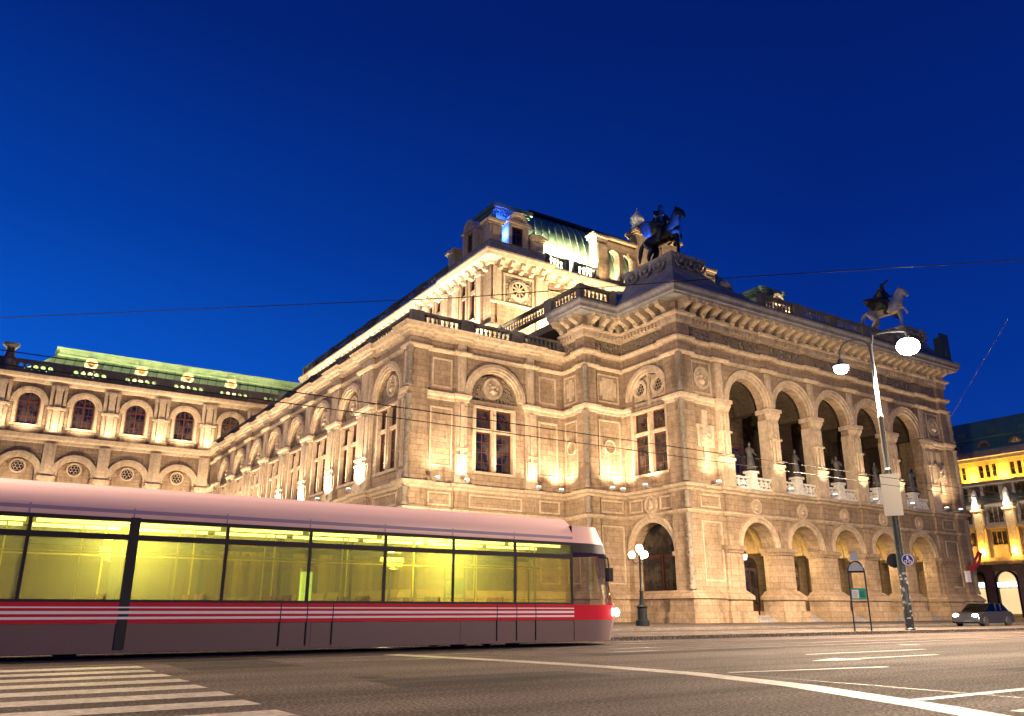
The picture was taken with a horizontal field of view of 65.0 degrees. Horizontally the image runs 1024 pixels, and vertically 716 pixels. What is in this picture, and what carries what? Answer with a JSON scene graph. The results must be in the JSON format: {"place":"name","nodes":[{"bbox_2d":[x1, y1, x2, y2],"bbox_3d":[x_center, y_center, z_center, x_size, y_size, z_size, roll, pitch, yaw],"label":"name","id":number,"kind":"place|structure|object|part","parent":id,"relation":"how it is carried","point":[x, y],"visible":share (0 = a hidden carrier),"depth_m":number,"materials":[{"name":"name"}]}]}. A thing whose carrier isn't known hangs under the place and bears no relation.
{"place":"outdoors","nodes":[
{"label":"outdoors","id":0,"kind":"place"},
{"bbox_2d":[121,533,128,568],"bbox_3d":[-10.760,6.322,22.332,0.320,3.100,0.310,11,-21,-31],"label":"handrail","id":1,"kind":"object","parent":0,"point":[123,560],"visible":0.03,"depth_m":22.42,"materials":[{"name":"yellow metal"}]},
{"bbox_2d":[298,568,313,600],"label":"info column","id":2,"kind":"structure","parent":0,"point":[303,571],"depth_m":23.10,"materials":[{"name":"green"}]},
{"bbox_2d":[0,349,1020,496],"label":"overhead wire","id":3,"kind":"object","parent":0,"point":[443,413],"visible":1,"depth_m":19.89,"materials":[{"name":"black metal"}]},
{"bbox_2d":[0,624,1023,715],"bbox_3d":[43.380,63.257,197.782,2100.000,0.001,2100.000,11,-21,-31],"label":"ground","id":4,"kind":"structure","parent":0,"point":[331,687],"depth_m":12.39,"materials":[{"name":"grey asphalt"}]},
{"bbox_2d":[0,666,295,715],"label":"crosswalk markings","id":5,"kind":"object","parent":4,"relation":"on","point":[91,711],"visible":1,"depth_m":9.87,"materials":[{"name":"paint"}]},
{"bbox_2d":[0,631,1023,673],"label":"tram track rails","id":6,"kind":"object","parent":4,"relation":"on","point":[443,654],"depth_m":19.97,"materials":[{"name":"grey metal"}]},
{"bbox_2d":[0,478,619,659],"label":"tram","id":7,"kind":"object","parent":6,"relation":"on","point":[64,629],"visible":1,"depth_m":19.76,"materials":[{"name":"red metal"}]},
{"bbox_2d":[167,543,174,599],"bbox_3d":[-27.033,17.770,63.562,0.600,6.000,0.400,11,-21,-31],"label":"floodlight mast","id":8,"kind":"object","parent":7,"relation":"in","point":[171,575],"visible":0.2,"depth_m":63.65,"materials":[{"name":"yellow metal"}]},
{"bbox_2d":[157,648,1023,687],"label":"road repair patches","id":9,"kind":"object","parent":4,"relation":"on","point":[449,680],"visible":1,"depth_m":13.35,"materials":[{"name":"grey asphalt"}]},
{"bbox_2d":[353,644,917,677],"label":"road manhole covers","id":10,"kind":"object","parent":4,"relation":"on","point":[373,676],"visible":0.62,"depth_m":12.70,"materials":[{"name":"grey metal"}]},
{"bbox_2d":[389,654,1009,715],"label":"lane marking","id":11,"kind":"object","parent":4,"relation":"on","point":[955,710],"visible":1,"depth_m":10.76,"materials":[{"name":"paint"}]},
{"bbox_2d":[459,651,1021,697],"bbox_3d":[2.894,5.553,14.332,0.040,0.001,16.500,11,-21,-31],"label":"tar seam","id":12,"kind":"object","parent":4,"relation":"on","point":[764,676],"visible":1,"depth_m":12.54,"materials":[{"name":"black asphalt"}]},
{"bbox_2d":[612,622,1023,630],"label":"pavement kerb","id":13,"kind":"structure","parent":4,"relation":"on","point":[717,628],"depth_m":47.06,"materials":[{"name":"stone"}]},
{"bbox_2d":[729,649,1023,711],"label":"lane markings","id":14,"kind":"object","parent":4,"relation":"on","point":[971,694],"visible":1,"depth_m":10.75,"materials":[{"name":"paint"}]},
{"bbox_2d":[952,603,1014,626],"bbox_3d":[30.701,16.748,52.374,4.405,1.465,1.850,11,-21,-31],"label":"car","id":15,"kind":"object","parent":4,"relation":"on","point":[983,614],"visible":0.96,"depth_m":51.74,"materials":[{"name":"grey paint"}]},
{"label":"windows","id":16,"kind":"part","parent":15,"relation":"part of","materials":[{"name":"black glass"}]},
{"bbox_2d":[0,259,1023,317],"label":"overhead wire","id":17,"kind":"object","parent":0,"point":[527,292],"visible":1,"depth_m":20.95,"materials":[{"name":"black metal"}]},
{"bbox_2d":[0,363,1023,503],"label":"overhead wire","id":18,"kind":"object","parent":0,"point":[442,424],"visible":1,"depth_m":21.17,"materials":[{"name":"black metal"}]},
{"bbox_2d":[0,0,1023,425],"label":"sky","id":19,"kind":"structure","parent":0,"point":[155,155],"materials":[{"name":"blue"}]},
{"bbox_2d":[611,626,1023,636],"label":"tram stop pavement","id":20,"kind":"structure","parent":0,"point":[744,632],"depth_m":35.38,"materials":[{"name":"grey concrete"}]},
{"bbox_2d":[443,546,465,601],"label":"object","id":21,"kind":"object","parent":20,"relation":"on","point":[459,586],"visible":0.54,"depth_m":25.53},
{"bbox_2d":[18,625,1023,655],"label":"kerb","id":22,"kind":"structure","parent":20,"relation":"on","point":[625,638],"depth_m":32.35,"materials":[{"name":"stone"}]},
{"bbox_2d":[847,550,872,630],"bbox_3d":[15.834,10.605,36.717,0.770,3.560,0.100,-8,-19,23],"label":"tram stop sign","id":23,"kind":"object","parent":20,"relation":"on","point":[858,593],"visible":1,"depth_m":36.73,"materials":[{"name":"grey metal"}]},
{"bbox_2d":[832,330,919,629],"bbox_3d":[18.933,5.750,40.013,4.300,14.800,1.092,-8,-19,23],"label":"street lamp","id":24,"kind":"object","parent":20,"relation":"on","point":[891,495],"visible":0.98,"depth_m":39.56,"materials":[{"name":"grey metal"}]},
{"bbox_2d":[613,618,1023,628],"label":"pavement","id":25,"kind":"structure","parent":0,"point":[633,625],"depth_m":53.16,"materials":[{"name":"grey concrete"}]},
{"bbox_2d":[380,551,397,600],"bbox_3d":[-8.110,15.232,53.394,1.271,4.740,1.170,11,-21,-31],"label":"candelabra lamp","id":26,"kind":"object","parent":25,"relation":"on","point":[393,559],"visible":0.5,"depth_m":53.54,"materials":[{"name":"yellow metal"}]},
{"bbox_2d":[0,201,986,622],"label":"opera house","id":27,"kind":"structure","parent":25,"relation":"on","point":[714,365],"depth_m":70.88,"materials":[{"name":"stone"}]},
{"bbox_2d":[9,458,25,472],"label":"rose window","id":28,"kind":"structure","parent":27,"relation":"in","point":[17,465],"depth_m":101.63,"materials":[{"name":"stone"}]},
{"bbox_2d":[15,392,39,423],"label":"window","id":29,"kind":"structure","parent":27,"relation":"in","point":[28,403],"depth_m":103.71,"materials":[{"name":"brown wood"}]},
{"bbox_2d":[66,463,81,476],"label":"rose window","id":30,"kind":"structure","parent":27,"relation":"in","point":[74,469],"depth_m":104.95,"materials":[{"name":"stone"}]},
{"bbox_2d":[71,399,94,429],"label":"window","id":31,"kind":"structure","parent":27,"relation":"in","point":[83,412],"depth_m":107.02,"materials":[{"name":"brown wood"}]},
{"bbox_2d":[119,468,133,480],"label":"rose window","id":32,"kind":"structure","parent":27,"relation":"in","point":[126,474],"depth_m":108.27,"materials":[{"name":"stone"}]},
{"bbox_2d":[123,406,145,435],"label":"window","id":33,"kind":"structure","parent":27,"relation":"in","point":[135,415],"depth_m":110.37,"materials":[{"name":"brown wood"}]},
{"bbox_2d":[170,472,183,484],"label":"rose window","id":34,"kind":"structure","parent":27,"relation":"in","point":[176,478],"depth_m":111.61,"materials":[{"name":"stone"}]},
{"bbox_2d":[173,412,192,440],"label":"window","id":35,"kind":"structure","parent":27,"relation":"in","point":[184,420],"depth_m":113.70,"materials":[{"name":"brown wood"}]},
{"bbox_2d":[225,558,233,597],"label":"window","id":36,"kind":"structure","parent":27,"relation":"in","point":[230,572],"depth_m":97.61,"materials":[{"name":"brown glass"}]},
{"bbox_2d":[221,417,238,435],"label":"window","id":37,"kind":"structure","parent":27,"relation":"in","point":[229,423],"depth_m":117.17,"materials":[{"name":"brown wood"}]},
{"bbox_2d":[242,554,250,596],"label":"window","id":38,"kind":"structure","parent":27,"relation":"in","point":[247,567],"depth_m":91.88,"materials":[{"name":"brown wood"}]},
{"bbox_2d":[262,553,270,595],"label":"window","id":39,"kind":"structure","parent":27,"relation":"in","point":[267,564],"depth_m":85.91,"materials":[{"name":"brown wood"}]},
{"bbox_2d":[269,462,278,497],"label":"window","id":40,"kind":"structure","parent":27,"relation":"in","point":[278,462],"depth_m":88.38,"materials":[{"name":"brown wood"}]},
{"bbox_2d":[281,547,292,594],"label":"window","id":41,"kind":"structure","parent":27,"relation":"in","point":[286,578],"depth_m":80.37,"materials":[{"name":"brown wood"}]},
{"bbox_2d":[290,451,300,499],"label":"window","id":42,"kind":"structure","parent":27,"relation":"in","point":[300,451],"depth_m":82.74,"materials":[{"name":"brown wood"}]},
{"bbox_2d":[310,541,319,593],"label":"window","id":43,"kind":"structure","parent":27,"relation":"in","point":[313,556],"depth_m":73.92,"materials":[{"name":"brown wood"}]},
{"bbox_2d":[314,439,326,493],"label":"window","id":44,"kind":"structure","parent":27,"relation":"in","point":[318,444],"depth_m":76.99,"materials":[{"name":"brown glass"}]},
{"bbox_2d":[334,541,349,592],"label":"window","id":45,"kind":"structure","parent":27,"relation":"in","point":[338,566],"depth_m":68.81,"materials":[{"name":"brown glass"}]},
{"bbox_2d":[342,425,356,484],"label":"window","id":46,"kind":"structure","parent":27,"relation":"in","point":[355,427],"depth_m":71.21,"materials":[{"name":"brown glass"}]},
{"bbox_2d":[372,543,393,590],"bbox_3d":[-9.636,15.350,61.725,0.100,4.835,4.600,11,-21,-31],"label":"window","id":47,"kind":"structure","parent":27,"relation":"in","point":[377,569],"depth_m":62.17,"materials":[{"name":"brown glass"}]},
{"bbox_2d":[380,407,396,471],"bbox_3d":[-9.711,6.561,64.438,0.120,5.142,3.510,11,-21,-31],"label":"window","id":48,"kind":"structure","parent":27,"relation":"in","point":[395,408],"depth_m":64.77,"materials":[{"name":"brown glass"}]},
{"bbox_2d":[430,303,439,324],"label":"window","id":49,"kind":"structure","parent":27,"relation":"in","point":[438,303],"depth_m":92.60,"materials":[{"name":"brown glass"}]},
{"bbox_2d":[462,280,474,319],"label":"window","id":50,"kind":"structure","parent":27,"relation":"in","point":[473,282],"depth_m":86.46,"materials":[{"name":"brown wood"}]},
{"bbox_2d":[467,547,512,590],"bbox_3d":[-1.695,15.654,62.692,4.600,4.835,0.100,11,-21,-31],"label":"window","id":51,"kind":"structure","parent":27,"relation":"in","point":[487,579],"depth_m":62.44,"materials":[{"name":"yellow glass"}]},
{"bbox_2d":[476,409,509,473],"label":"window","id":52,"kind":"structure","parent":27,"relation":"in","point":[482,439],"depth_m":65.42,"materials":[{"name":"black glass"}]},
{"bbox_2d":[509,280,527,301],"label":"rose window","id":53,"kind":"structure","parent":27,"relation":"in","point":[516,286],"depth_m":83.93,"materials":[{"name":"stone"}]},
{"bbox_2d":[633,380,646,399],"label":"rose window","id":54,"kind":"structure","parent":27,"relation":"in","point":[640,391],"depth_m":68.15,"materials":[{"name":"stone"}]},
{"bbox_2d":[636,408,667,474],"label":"window","id":55,"kind":"structure","parent":27,"relation":"in","point":[659,415],"depth_m":66.09,"materials":[{"name":"black glass"}]},
{"bbox_2d":[650,375,663,393],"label":"rose window","id":56,"kind":"structure","parent":27,"relation":"in","point":[656,385],"depth_m":66.57,"materials":[{"name":"stone"}]},
{"bbox_2d":[642,524,676,590],"bbox_3d":[11.981,16.948,63.398,0.150,7.610,5.000,11,-21,-31],"label":"arched window","id":57,"kind":"structure","parent":27,"relation":"in","point":[659,571],"depth_m":64.03,"materials":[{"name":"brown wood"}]},
{"bbox_2d":[637,205,685,263],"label":"equestrian statue","id":58,"kind":"object","parent":27,"relation":"on","point":[658,231],"visible":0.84,"depth_m":71.76,"materials":[{"name":"brown metal"}]},
{"bbox_2d":[731,446,746,485],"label":"balcony door","id":59,"kind":"structure","parent":27,"relation":"in","point":[738,451],"depth_m":74.88,"materials":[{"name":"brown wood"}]},
{"bbox_2d":[742,443,759,471],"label":"bronze statue","id":60,"kind":"object","parent":27,"relation":"on","point":[749,450],"visible":0.98,"depth_m":66.35,"materials":[{"name":"grey metal"}]},
{"bbox_2d":[744,557,759,614],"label":"entrance door","id":61,"kind":"structure","parent":27,"relation":"in","point":[749,565],"depth_m":71.73,"materials":[{"name":"brown wood"}]},
{"bbox_2d":[781,454,790,490],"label":"balcony door","id":62,"kind":"structure","parent":27,"relation":"in","point":[785,458],"depth_m":78.36,"materials":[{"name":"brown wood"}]},
{"bbox_2d":[789,450,802,476],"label":"bronze statue","id":63,"kind":"object","parent":27,"relation":"on","point":[795,468],"visible":0.98,"depth_m":69.33,"materials":[{"name":"grey metal"}]},
{"bbox_2d":[794,562,799,590],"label":"entrance door","id":64,"kind":"structure","parent":27,"relation":"in","point":[796,569],"depth_m":75.18,"materials":[{"name":"brown wood"}]},
{"bbox_2d":[831,456,845,482],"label":"bronze statue","id":65,"kind":"object","parent":27,"relation":"on","point":[836,466],"visible":0.98,"depth_m":72.45,"materials":[{"name":"grey metal"}]},
{"bbox_2d":[870,463,880,487],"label":"bronze statue","id":66,"kind":"object","parent":27,"relation":"on","point":[875,471],"visible":0.97,"depth_m":75.38,"materials":[{"name":"grey metal"}]},
{"bbox_2d":[860,280,908,328],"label":"equestrian statue","id":67,"kind":"object","parent":27,"relation":"on","point":[879,304],"visible":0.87,"depth_m":89.43,"materials":[{"name":"brown metal"}]},
{"bbox_2d":[905,468,919,492],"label":"bronze statue","id":68,"kind":"object","parent":27,"relation":"on","point":[910,476],"visible":0.98,"depth_m":78.44,"materials":[{"name":"grey metal"}]},
{"bbox_2d":[964,551,981,581],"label":"red banner","id":69,"kind":"object","parent":27,"relation":"attached to","point":[968,574],"visible":1,"depth_m":78.17,"materials":[{"name":"red fabric"}]},
{"bbox_2d":[628,545,649,625],"bbox_3d":[7.878,13.710,48.554,1.271,4.740,1.170,11,-21,-31],"label":"candelabra lamp","id":70,"kind":"object","parent":25,"relation":"on","point":[642,620],"visible":0.99,"depth_m":48.34,"materials":[{"name":"black metal"}]},
{"bbox_2d":[951,319,1007,415],"bbox_3d":[33.305,1.842,58.350,0.025,4.326,42.658,-8,-19,24],"label":"overhead wire","id":71,"kind":"object","parent":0,"point":[982,362],"visible":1,"depth_m":49.74,"materials":[{"name":"black metal"}]},
{"bbox_2d":[952,413,1023,617],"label":"corner building","id":72,"kind":"structure","parent":0,"point":[990,454],"depth_m":105.82,"materials":[{"name":"paint"}]},
{"bbox_2d":[962,468,966,479],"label":"window","id":73,"kind":"structure","parent":72,"relation":"in","point":[963,469],"depth_m":110.42,"materials":[{"name":"glass"}]},
{"bbox_2d":[963,489,968,497],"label":"window","id":74,"kind":"structure","parent":72,"relation":"in","point":[965,492],"depth_m":109.75,"materials":[{"name":"glass"}]},
{"bbox_2d":[964,509,972,524],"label":"window","id":75,"kind":"structure","parent":72,"relation":"in","point":[968,510],"depth_m":108.76,"materials":[{"name":"glass"}]},
{"bbox_2d":[967,533,976,545],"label":"window","id":76,"kind":"structure","parent":72,"relation":"in","point":[973,541],"depth_m":107.90,"materials":[{"name":"glass"}]},
{"bbox_2d":[977,572,988,602],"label":"shop window","id":77,"kind":"structure","parent":72,"relation":"in","point":[984,593],"depth_m":105.73,"materials":[{"name":"beige glass"}]},
{"bbox_2d":[979,464,996,477],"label":"window","id":78,"kind":"structure","parent":72,"relation":"in","point":[993,465],"depth_m":107.84,"materials":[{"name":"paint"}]},
{"bbox_2d":[983,485,998,495],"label":"window","id":79,"kind":"structure","parent":72,"relation":"in","point":[994,488],"depth_m":107.02,"materials":[{"name":"glass"}]},
{"bbox_2d":[987,505,1003,522],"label":"window","id":80,"kind":"structure","parent":72,"relation":"in","point":[995,513],"depth_m":106.06,"materials":[{"name":"glass"}]},
{"bbox_2d":[991,530,1007,544],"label":"window","id":81,"kind":"structure","parent":72,"relation":"in","point":[998,537],"depth_m":105.16,"materials":[{"name":"glass"}]},
{"bbox_2d":[995,571,1023,617],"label":"shop window","id":82,"kind":"structure","parent":72,"relation":"in","point":[1011,598],"depth_m":103.00,"materials":[{"name":"beige glass"}]},
{"bbox_2d":[1010,460,1022,473],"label":"window","id":83,"kind":"structure","parent":72,"relation":"in","point":[1012,462],"depth_m":104.93,"materials":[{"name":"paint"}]},
{"bbox_2d":[1015,482,1023,491],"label":"window","id":84,"kind":"structure","parent":72,"relation":"in","point":[1019,486],"depth_m":104.11,"materials":[{"name":"glass"}]},
{"bbox_2d":[1019,503,1023,520],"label":"window","id":85,"kind":"structure","parent":72,"relation":"in","point":[1021,506],"depth_m":103.43,"materials":[{"name":"glass"}]}
]}

